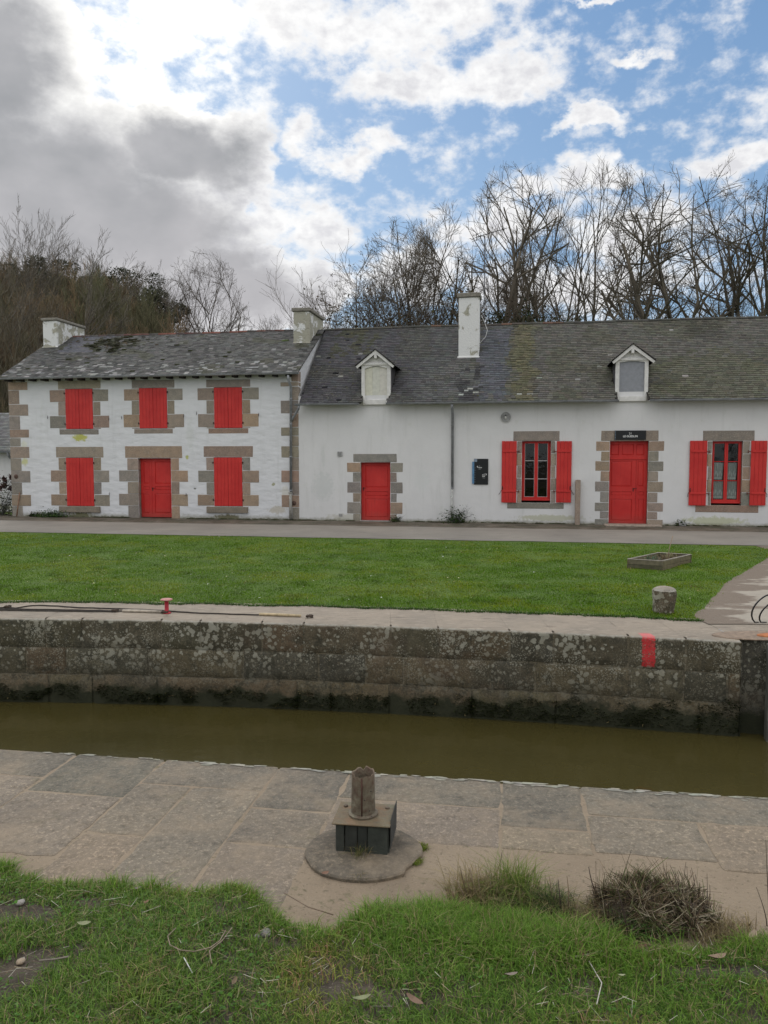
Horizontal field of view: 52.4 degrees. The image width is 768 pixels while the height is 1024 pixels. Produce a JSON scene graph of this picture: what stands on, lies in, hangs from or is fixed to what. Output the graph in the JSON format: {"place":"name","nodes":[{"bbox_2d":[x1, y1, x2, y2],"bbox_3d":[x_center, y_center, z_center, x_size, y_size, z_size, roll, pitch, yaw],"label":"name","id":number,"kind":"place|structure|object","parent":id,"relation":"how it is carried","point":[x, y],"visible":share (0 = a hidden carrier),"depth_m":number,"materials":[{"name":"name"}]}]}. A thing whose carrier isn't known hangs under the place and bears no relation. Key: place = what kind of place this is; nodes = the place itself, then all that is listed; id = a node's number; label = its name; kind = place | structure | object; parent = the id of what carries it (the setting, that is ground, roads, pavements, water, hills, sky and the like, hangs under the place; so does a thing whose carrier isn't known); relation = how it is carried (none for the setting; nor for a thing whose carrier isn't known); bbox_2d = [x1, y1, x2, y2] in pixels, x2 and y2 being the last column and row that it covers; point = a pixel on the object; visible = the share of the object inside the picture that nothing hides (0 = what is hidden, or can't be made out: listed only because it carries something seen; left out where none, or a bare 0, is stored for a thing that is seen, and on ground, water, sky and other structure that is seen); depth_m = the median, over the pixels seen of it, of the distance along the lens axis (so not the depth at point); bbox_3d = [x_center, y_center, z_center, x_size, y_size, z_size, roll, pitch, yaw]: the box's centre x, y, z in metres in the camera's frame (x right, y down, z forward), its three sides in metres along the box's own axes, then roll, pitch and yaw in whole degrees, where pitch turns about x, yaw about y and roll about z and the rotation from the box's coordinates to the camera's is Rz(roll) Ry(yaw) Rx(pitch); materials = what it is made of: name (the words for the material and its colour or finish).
{"place":"outdoors","nodes":[
{"label":"outdoors","id":0,"kind":"place"},
{"bbox_2d":[0,474,11,514],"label":"hydrangea","id":1,"kind":"object","parent":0,"point":[6,507],"visible":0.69,"depth_m":27.63,"materials":[{"name":"green plant"}]},
{"bbox_2d":[0,749,767,913],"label":"pavement","id":2,"kind":"structure","parent":0,"point":[188,835],"depth_m":4.87,"materials":[{"name":"stone"}]},
{"bbox_2d":[44,752,767,800],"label":"pavement lichen","id":3,"kind":"object","parent":2,"relation":"on","point":[205,763],"visible":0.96,"depth_m":5.42},
{"bbox_2d":[0,702,767,798],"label":"water","id":4,"kind":"structure","parent":0,"point":[581,756],"depth_m":9.40,"materials":[{"name":"liquid"}]},
{"bbox_2d":[0,512,767,628],"bbox_3d":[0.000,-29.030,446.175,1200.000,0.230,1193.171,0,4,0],"label":"ground","id":5,"kind":"structure","parent":0,"point":[334,573],"depth_m":15.34,"materials":[{"name":"plant"}]},
{"bbox_2d":[0,413,11,511],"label":"outbuilding","id":6,"kind":"structure","parent":5,"relation":"on","point":[5,464],"depth_m":29.21,"materials":[{"name":"stone"}]},
{"bbox_2d":[0,307,324,519],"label":"house","id":7,"kind":"structure","parent":5,"relation":"on","point":[185,425],"depth_m":26.46,"materials":[{"name":"stone"}]},
{"bbox_2d":[140,458,171,516],"bbox_3d":[-7.713,-0.819,26.512,1.172,2.006,0.119,1,4,10],"label":"door","id":8,"kind":"structure","parent":7,"relation":"in","point":[156,501],"depth_m":26.52,"materials":[{"name":"red paint"}]},
{"bbox_2d":[230,248,449,329],"bbox_3d":[-2.057,-7.060,39.202,10.685,12.753,7.524,0,4,0],"label":"bush","id":9,"kind":"object","parent":5,"relation":"on","point":[351,311],"visible":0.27,"depth_m":38.73,"materials":[{"name":"brown plant"}]},
{"bbox_2d":[313,238,393,327],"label":"tree","id":10,"kind":"object","parent":5,"relation":"on","point":[324,293],"visible":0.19,"depth_m":41.09,"materials":[{"name":"brown plant"}]},
{"bbox_2d":[0,600,741,735],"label":"canal wall","id":11,"kind":"structure","parent":5,"relation":"on","point":[399,658],"depth_m":10.55,"materials":[{"name":"stone"}]},
{"bbox_2d":[0,609,115,611],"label":"rope","id":12,"kind":"object","parent":11,"relation":"on","point":[58,610],"visible":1,"depth_m":11.38,"materials":[{"name":"fabric"}]},
{"bbox_2d":[0,608,121,611],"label":"rope","id":13,"kind":"object","parent":11,"relation":"on","point":[53,609],"visible":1,"depth_m":11.50,"materials":[{"name":"black"}]},
{"bbox_2d":[0,605,258,614],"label":"rope","id":14,"kind":"object","parent":11,"relation":"on","point":[128,608],"visible":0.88,"depth_m":11.54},
{"bbox_2d":[122,609,160,612],"bbox_3d":[-3.511,1.440,11.335,0.610,0.044,0.044,1,4,8],"label":"wooden handle","id":15,"kind":"object","parent":11,"relation":"on","point":[141,611],"visible":1,"depth_m":11.32,"materials":[{"name":"wood"}]},
{"bbox_2d":[160,598,172,613],"bbox_3d":[-3.146,1.359,11.289,0.172,0.214,0.172,0,4,0],"label":"mooring bollard","id":16,"kind":"object","parent":11,"relation":"on","point":[166,600],"visible":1,"depth_m":11.26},
{"bbox_2d":[259,613,300,616],"bbox_3d":[-1.475,1.458,11.067,0.617,0.044,0.044,1,4,11],"label":"wooden handle","id":17,"kind":"object","parent":11,"relation":"on","point":[279,614],"visible":1,"depth_m":11.05,"materials":[{"name":"wood"}]},
{"bbox_2d":[0,682,747,733],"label":"moss","id":18,"kind":"object","parent":11,"relation":"attached to","point":[156,698],"visible":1,"depth_m":10.40,"materials":[{"name":"green plant"}]},
{"bbox_2d":[289,231,453,328],"bbox_3d":[0.508,-7.349,40.307,11.582,13.174,7.837,0,4,0],"label":"bush","id":19,"kind":"object","parent":5,"relation":"on","point":[396,323],"visible":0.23,"depth_m":38.70,"materials":[{"name":"brown plant"}]},
{"bbox_2d":[351,216,451,327],"bbox_3d":[-0.548,-7.930,39.393,15.627,14.498,6.612,-2,4,-27],"label":"tree","id":20,"kind":"object","parent":5,"relation":"on","point":[407,276],"visible":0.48,"depth_m":39.00,"materials":[{"name":"brown plant"}]},
{"bbox_2d":[322,220,524,327],"bbox_3d":[1.899,-7.541,40.236,10.507,13.559,7.810,0,4,0],"label":"bush","id":21,"kind":"object","parent":5,"relation":"on","point":[432,311],"visible":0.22,"depth_m":39.02,"materials":[{"name":"brown plant"}]},
{"bbox_2d":[410,200,483,324],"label":"tree","id":22,"kind":"object","parent":5,"relation":"on","point":[455,260],"visible":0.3,"depth_m":42.13,"materials":[{"name":"brown plant"}]},
{"bbox_2d":[447,249,502,323],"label":"tree","id":23,"kind":"object","parent":5,"relation":"on","point":[470,280],"visible":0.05,"depth_m":40.41,"materials":[{"name":"brown plant"}]},
{"bbox_2d":[378,238,581,324],"bbox_3d":[3.925,-7.065,39.585,11.374,12.706,7.197,1,4,7],"label":"bush","id":24,"kind":"object","parent":5,"relation":"on","point":[453,302],"visible":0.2,"depth_m":38.12,"materials":[{"name":"brown plant"}]},
{"bbox_2d":[402,248,601,324],"bbox_3d":[5.744,-6.672,38.016,9.759,12.142,7.162,0,4,0],"label":"bush","id":25,"kind":"object","parent":5,"relation":"on","point":[496,315],"visible":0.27,"depth_m":37.18,"materials":[{"name":"brown plant"}]},
{"bbox_2d":[449,161,573,323],"bbox_3d":[6.353,-9.028,39.640,6.580,16.638,5.889,-3,5,-38],"label":"tree","id":26,"kind":"object","parent":5,"relation":"on","point":[529,220],"visible":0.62,"depth_m":38.88,"materials":[{"name":"brown plant"}]},
{"bbox_2d":[429,258,622,324],"bbox_3d":[7.439,-6.323,36.617,10.922,11.644,7.282,-1,4,-8],"label":"bush","id":27,"kind":"object","parent":5,"relation":"on","point":[545,306],"visible":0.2,"depth_m":37.08,"materials":[{"name":"brown plant"}]},
{"bbox_2d":[452,280,602,323],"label":"bush","id":28,"kind":"object","parent":5,"relation":"on","point":[526,317],"visible":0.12,"depth_m":36.62,"materials":[{"name":"brown plant"}]},
{"bbox_2d":[294,292,767,526],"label":"house","id":29,"kind":"structure","parent":5,"relation":"on","point":[409,423],"depth_m":24.49,"materials":[{"name":"paint"}]},
{"bbox_2d":[361,462,389,519],"bbox_3d":[-0.247,-0.667,25.215,0.974,1.882,0.119,1,4,10],"label":"door","id":30,"kind":"structure","parent":29,"relation":"in","point":[375,476],"depth_m":25.22,"materials":[{"name":"red paint"}]},
{"bbox_2d":[472,459,487,484],"bbox_3d":[3.011,-1.263,24.425,0.499,0.806,0.032,1,4,10],"label":"notice board","id":31,"kind":"object","parent":29,"relation":"attached to","point":[479,471],"visible":1,"depth_m":24.42,"materials":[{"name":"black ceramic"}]},
{"bbox_2d":[472,226,506,315],"bbox_3d":[3.853,-7.973,28.070,1.337,4.692,0.560,-2,5,-29],"label":"tv aerial","id":32,"kind":"object","parent":29,"relation":"attached to","point":[484,259],"visible":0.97,"depth_m":27.80,"materials":[{"name":"metal"}]},
{"bbox_2d":[501,412,510,421],"bbox_3d":[3.767,-2.943,24.142,0.263,0.304,0.158,3,5,40],"label":"wall lamp","id":33,"kind":"object","parent":29,"relation":"attached to","point":[505,416],"visible":1,"depth_m":24.16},
{"bbox_2d":[521,441,550,502],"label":"window","id":34,"kind":"structure","parent":29,"relation":"in","point":[536,455],"depth_m":25.62,"materials":[{"name":"red paint"}]},
{"bbox_2d":[608,441,647,523],"bbox_3d":[7.456,-0.898,23.852,1.132,2.533,0.119,1,4,10],"label":"door","id":35,"kind":"structure","parent":29,"relation":"in","point":[628,459],"depth_m":23.86,"materials":[{"name":"red paint"}]},
{"bbox_2d":[614,430,645,439],"bbox_3d":[7.442,-2.322,23.573,0.914,0.282,0.028,1,4,10],"label":"name sign","id":36,"kind":"object","parent":29,"relation":"attached to","point":[631,435],"visible":1,"depth_m":23.56,"materials":[{"name":"metal"}]},
{"bbox_2d":[711,441,741,504],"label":"window","id":37,"kind":"structure","parent":29,"relation":"in","point":[726,479],"depth_m":23.39,"materials":[{"name":"red paint"}]},
{"bbox_2d":[582,213,675,319],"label":"tree","id":38,"kind":"object","parent":5,"relation":"on","point":[646,270],"visible":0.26,"depth_m":48.50,"materials":[{"name":"brown plant"}]},
{"bbox_2d":[627,552,691,569],"bbox_3d":[5.580,0.997,15.768,0.673,0.214,1.597,4,5,43],"label":"planter","id":39,"kind":"object","parent":5,"relation":"on","point":[639,562],"visible":0.93,"depth_m":15.37,"materials":[{"name":"stone"}]},
{"bbox_2d":[642,553,662,559],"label":"seedling","id":40,"kind":"object","parent":39,"relation":"on","point":[652,557],"visible":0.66,"depth_m":15.57,"materials":[{"name":"green plant"}]},
{"bbox_2d":[652,586,676,614],"bbox_3d":[4.087,1.303,11.361,0.336,0.455,0.351,0,4,0],"label":"stone bollard","id":41,"kind":"object","parent":5,"relation":"on","point":[664,598],"visible":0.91,"depth_m":11.23,"materials":[{"name":"stone"}]},
{"bbox_2d":[608,260,767,318],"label":"bush","id":42,"kind":"object","parent":5,"relation":"on","point":[748,303],"visible":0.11,"depth_m":42.19,"materials":[{"name":"brown plant"}]},
{"bbox_2d":[667,153,767,316],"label":"tree","id":43,"kind":"object","parent":5,"relation":"on","point":[763,312],"visible":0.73,"depth_m":40.13,"materials":[{"name":"brown plant"}]},
{"bbox_2d":[673,253,767,316],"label":"bush","id":44,"kind":"object","parent":5,"relation":"on","point":[744,306],"visible":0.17,"depth_m":41.18,"materials":[{"name":"brown plant"}]},
{"bbox_2d":[710,624,767,736],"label":"gate recess wall","id":45,"kind":"structure","parent":5,"relation":"on","point":[753,676],"depth_m":9.72,"materials":[{"name":"stone"}]},
{"bbox_2d":[712,631,767,640],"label":"anchor plate","id":46,"kind":"object","parent":45,"relation":"on","point":[752,635],"visible":1,"depth_m":9.82,"materials":[{"name":"stone"}]},
{"bbox_2d":[764,643,767,741],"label":"lock gate","id":47,"kind":"structure","parent":45,"relation":"attached to","point":[766,717],"depth_m":9.51,"materials":[{"name":"metal"}]},
{"bbox_2d":[716,174,767,316],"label":"tree","id":48,"kind":"object","parent":5,"relation":"on","point":[762,245],"visible":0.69,"depth_m":39.44,"materials":[{"name":"brown plant"}]},
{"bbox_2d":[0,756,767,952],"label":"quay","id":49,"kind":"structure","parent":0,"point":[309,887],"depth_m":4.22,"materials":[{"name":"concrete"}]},
{"bbox_2d":[284,893,333,914],"bbox_3d":[-0.383,1.950,3.872,0.322,0.006,0.027,3,5,36],"label":"stick","id":50,"kind":"object","parent":49,"relation":"on","point":[308,906],"visible":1,"depth_m":3.85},
{"bbox_2d":[305,766,422,882],"bbox_3d":[-0.115,1.723,4.431,0.670,0.471,0.623,0,4,0],"label":"sluice pedestal","id":51,"kind":"object","parent":49,"relation":"on","point":[362,817],"visible":1,"depth_m":4.39,"materials":[{"name":"stone"}]},
{"bbox_2d":[340,843,378,859],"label":"grass tuft","id":52,"kind":"object","parent":51,"relation":"on","point":[360,852],"visible":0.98,"depth_m":4.36,"materials":[{"name":"plant"}]},
{"bbox_2d":[414,857,428,865],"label":"moss tuft","id":53,"kind":"object","parent":49,"relation":"on","point":[416,863],"visible":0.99,"depth_m":4.33,"materials":[{"name":"green plant"}]},
{"bbox_2d":[419,841,430,853],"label":"moss tuft","id":54,"kind":"object","parent":49,"relation":"on","point":[425,847],"visible":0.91,"depth_m":4.51,"materials":[{"name":"green plant"}]},
{"bbox_2d":[413,848,541,910],"bbox_3d":[0.455,1.878,3.957,0.816,0.211,0.758,1,4,19],"label":"grass tuft","id":55,"kind":"object","parent":49,"relation":"on","point":[482,876],"visible":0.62,"depth_m":3.94,"materials":[{"name":"plant"}]},
{"bbox_2d":[437,857,548,914],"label":"grass tuft","id":56,"kind":"object","parent":49,"relation":"on","point":[496,895],"visible":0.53,"depth_m":3.89,"materials":[{"name":"plant"}]},
{"bbox_2d":[411,843,616,923],"bbox_3d":[0.573,1.860,3.981,1.118,0.243,0.840,0,4,0],"label":"grass tuft","id":57,"kind":"object","parent":49,"relation":"on","point":[509,874],"visible":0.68,"depth_m":3.98,"materials":[{"name":"plant"}]},
{"bbox_2d":[493,870,588,925],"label":"grass tuft","id":58,"kind":"object","parent":49,"relation":"on","point":[535,901],"visible":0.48,"depth_m":3.85,"materials":[{"name":"plant"}]},
{"bbox_2d":[512,879,592,919],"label":"grass tuft","id":59,"kind":"object","parent":49,"relation":"on","point":[553,897],"visible":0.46,"depth_m":3.84,"materials":[{"name":"plant"}]},
{"bbox_2d":[523,879,604,922],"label":"grass tuft","id":60,"kind":"object","parent":49,"relation":"on","point":[574,907],"visible":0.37,"depth_m":3.80,"materials":[{"name":"plant"}]},
{"bbox_2d":[560,897,639,940],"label":"grass tuft","id":61,"kind":"object","parent":49,"relation":"on","point":[602,918],"visible":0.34,"depth_m":3.72,"materials":[{"name":"plant"}]},
{"bbox_2d":[617,888,628,938],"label":"bare stem","id":62,"kind":"object","parent":49,"relation":"on","point":[623,914],"visible":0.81,"depth_m":3.60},
{"bbox_2d":[583,903,688,947],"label":"grass tuft","id":63,"kind":"object","parent":49,"relation":"on","point":[645,936],"visible":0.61,"depth_m":3.64,"materials":[{"name":"plant"}]},
{"bbox_2d":[579,852,726,947],"bbox_3d":[1.315,1.919,3.795,0.774,0.485,0.539,0,4,0],"label":"dry mound","id":64,"kind":"object","parent":49,"relation":"on","point":[685,906],"visible":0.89,"depth_m":3.72,"materials":[{"name":"plant"}]},
{"bbox_2d":[598,869,690,904],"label":"grass tuft","id":65,"kind":"object","parent":64,"relation":"on","point":[642,885],"visible":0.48,"depth_m":3.79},
{"bbox_2d":[680,904,767,959],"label":"grass tuft","id":66,"kind":"object","parent":49,"relation":"on","point":[730,926],"visible":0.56,"depth_m":3.67,"materials":[{"name":"plant"}]},
{"bbox_2d":[0,854,767,1023],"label":"bank","id":67,"kind":"structure","parent":0,"point":[29,974],"depth_m":3.20,"materials":[{"name":"plant"}]},
{"bbox_2d":[16,899,24,905],"bbox_3d":[-1.781,1.911,3.823,0.042,0.020,0.049,0,4,0],"label":"stone","id":68,"kind":"object","parent":67,"relation":"on","point":[20,902],"visible":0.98,"depth_m":3.81,"materials":[{"name":"stone"}]},
{"bbox_2d":[16,957,25,964],"bbox_3d":[-1.520,1.880,3.264,0.038,0.017,0.038,-2,5,-28],"label":"stone","id":69,"kind":"object","parent":67,"relation":"on","point":[20,961],"visible":1,"depth_m":3.26,"materials":[{"name":"stone"}]},
{"bbox_2d":[39,956,67,961],"bbox_3d":[-1.371,1.856,3.240,0.115,0.013,0.008,-1,4,-15],"label":"stick","id":70,"kind":"object","parent":67,"relation":"on","point":[52,959],"visible":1,"depth_m":3.24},
{"bbox_2d":[167,928,225,951],"bbox_3d":[-0.832,1.871,3.408,0.239,0.059,0.225,0,4,0],"label":"stick","id":71,"kind":"object","parent":67,"relation":"on","point":[195,950],"visible":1,"depth_m":3.35,"materials":[{"name":"wood"}]},
{"bbox_2d":[209,927,232,963],"bbox_3d":[-0.723,1.883,3.396,0.043,0.050,0.321,0,4,4],"label":"stick","id":72,"kind":"object","parent":67,"relation":"on","point":[218,943],"visible":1,"depth_m":3.40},
{"bbox_2d":[260,928,270,936],"bbox_3d":[-0.547,1.944,3.606,0.052,0.025,0.061,0,4,0],"label":"stone","id":73,"kind":"object","parent":67,"relation":"on","point":[266,932],"visible":0.84,"depth_m":3.59,"materials":[{"name":"stone"}]},
{"bbox_2d":[353,994,370,999],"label":"fallen leaf","id":74,"kind":"object","parent":67,"relation":"on","point":[360,997],"visible":1,"depth_m":2.95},
{"bbox_2d":[0,865,766,1023],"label":"straw litter","id":75,"kind":"object","parent":67,"relation":"on","point":[328,963],"visible":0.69,"depth_m":3.26,"materials":[{"name":"plant"}]},
{"bbox_2d":[0,876,767,1023],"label":"clover","id":76,"kind":"object","parent":67,"relation":"on","point":[278,976],"visible":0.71,"depth_m":3.26,"materials":[{"name":"green plant"}]},
{"bbox_2d":[406,993,422,1003],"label":"fallen leaf","id":77,"kind":"object","parent":67,"relation":"on","point":[412,998],"visible":1,"depth_m":2.96,"materials":[{"name":"plant"}]},
{"bbox_2d":[589,961,601,1004],"bbox_3d":[0.864,1.905,3.160,0.041,0.053,0.335,1,4,10],"label":"stick","id":78,"kind":"object","parent":67,"relation":"on","point":[600,985],"visible":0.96,"depth_m":3.14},
{"bbox_2d":[708,953,725,957],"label":"fallen leaf","id":79,"kind":"object","parent":67,"relation":"on","point":[717,955],"visible":1,"depth_m":3.38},
{"bbox_2d":[0,520,767,545],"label":"road","id":80,"kind":"structure","parent":0,"point":[582,535],"depth_m":21.73,"materials":[{"name":"asphalt"}]},
{"bbox_2d":[0,514,767,531],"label":"verge","id":81,"kind":"structure","parent":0,"point":[409,524],"depth_m":24.31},
{"bbox_2d":[33,506,70,517],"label":"leafy plant","id":82,"kind":"object","parent":81,"relation":"on","point":[51,514],"visible":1,"depth_m":26.76,"materials":[{"name":"green plant"}]},
{"bbox_2d":[8,515,767,526],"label":"weeds","id":83,"kind":"object","parent":81,"relation":"on","point":[415,521],"visible":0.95,"depth_m":24.77,"materials":[{"name":"green plant"}]},
{"bbox_2d":[389,514,405,521],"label":"weed","id":84,"kind":"object","parent":81,"relation":"on","point":[394,519],"visible":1,"depth_m":24.89,"materials":[{"name":"green plant"}]},
{"bbox_2d":[437,496,475,523],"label":"shrub","id":85,"kind":"object","parent":81,"relation":"on","point":[454,519],"visible":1,"depth_m":24.40,"materials":[{"name":"green plant"}]},
{"bbox_2d":[575,480,580,524],"bbox_3d":[5.929,-0.250,23.895,0.153,1.475,0.170,1,4,10],"label":"stone post","id":86,"kind":"object","parent":81,"relation":"on","point":[577,499],"visible":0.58,"depth_m":23.81,"materials":[{"name":"stone"}]},
{"bbox_2d":[695,546,767,623],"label":"path","id":87,"kind":"structure","parent":0,"point":[735,600],"depth_m":12.07,"materials":[{"name":"concrete"}]},
{"bbox_2d":[751,594,767,622],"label":"cable loop","id":88,"kind":"object","parent":87,"relation":"on","point":[761,598],"visible":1,"depth_m":10.52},
{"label":"hill","id":89,"kind":"structure","parent":0,"visible":0},
{"bbox_2d":[1,263,46,321],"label":"pine tree","id":90,"kind":"object","parent":89,"relation":"on","point":[18,274],"visible":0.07,"depth_m":58.29,"materials":[{"name":"green plant"}]},
{"bbox_2d":[0,256,72,412],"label":"tree","id":91,"kind":"object","parent":89,"relation":"on","point":[36,323],"visible":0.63,"depth_m":39.20,"materials":[{"name":"brown plant"}]},
{"bbox_2d":[0,193,84,345],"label":"tree","id":92,"kind":"object","parent":89,"relation":"on","point":[48,262],"visible":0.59,"depth_m":52.62,"materials":[{"name":"brown plant"}]},
{"bbox_2d":[23,254,80,287],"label":"pine tree","id":93,"kind":"object","parent":89,"relation":"on","point":[47,266],"visible":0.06,"depth_m":61.83,"materials":[{"name":"green plant"}]},
{"bbox_2d":[0,209,143,408],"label":"tree","id":94,"kind":"object","parent":89,"relation":"on","point":[23,318],"visible":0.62,"depth_m":43.91,"materials":[{"name":"brown plant"}]},
{"bbox_2d":[62,239,112,276],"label":"tree","id":95,"kind":"object","parent":89,"relation":"on","point":[68,248],"visible":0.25,"depth_m":65.69,"materials":[{"name":"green plant"}]},
{"bbox_2d":[0,248,195,412],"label":"woodland","id":96,"kind":"object","parent":89,"relation":"on","point":[140,323],"visible":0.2,"depth_m":52.23,"materials":[{"name":"brown plant"}]},
{"bbox_2d":[73,241,143,330],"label":"tree","id":97,"kind":"object","parent":89,"relation":"on","point":[134,267],"visible":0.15,"depth_m":65.03,"materials":[{"name":"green plant"}]},
{"bbox_2d":[115,260,170,332],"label":"tree","id":98,"kind":"object","parent":89,"relation":"on","point":[142,267],"visible":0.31,"depth_m":59.72,"materials":[{"name":"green plant"}]},
{"bbox_2d":[100,266,191,313],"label":"pine tree","id":99,"kind":"object","parent":89,"relation":"on","point":[126,274],"visible":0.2,"depth_m":62.85,"materials":[{"name":"green plant"}]},
{"bbox_2d":[110,260,193,330],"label":"tree","id":100,"kind":"object","parent":89,"relation":"on","point":[166,292],"visible":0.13,"depth_m":63.36,"materials":[{"name":"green plant"}]},
{"bbox_2d":[128,285,190,323],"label":"pine tree","id":101,"kind":"object","parent":89,"relation":"on","point":[153,290],"visible":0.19,"depth_m":60.57,"materials":[{"name":"green plant"}]},
{"bbox_2d":[142,268,204,331],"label":"tree","id":102,"kind":"object","parent":89,"relation":"on","point":[170,296],"visible":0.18,"depth_m":58.27,"materials":[{"name":"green plant"}]},
{"bbox_2d":[158,249,251,332],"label":"tree","id":103,"kind":"object","parent":89,"relation":"on","point":[228,326],"visible":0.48,"depth_m":55.78,"materials":[{"name":"brown plant"}]},
{"bbox_2d":[214,314,286,330],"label":"tree","id":104,"kind":"object","parent":89,"relation":"on","point":[258,324],"visible":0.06,"depth_m":69.74,"materials":[{"name":"brown plant"}]},
{"bbox_2d":[493,155,688,321],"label":"tree","id":105,"kind":"object","parent":89,"relation":"on","point":[649,299],"visible":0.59,"depth_m":40.59,"materials":[{"name":"brown plant"}]},
{"bbox_2d":[595,162,755,319],"bbox_3d":[14.771,-9.349,39.640,8.537,17.332,8.794,2,5,28],"label":"tree","id":106,"kind":"object","parent":89,"relation":"on","point":[632,287],"visible":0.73,"depth_m":39.65,"materials":[{"name":"brown plant"}]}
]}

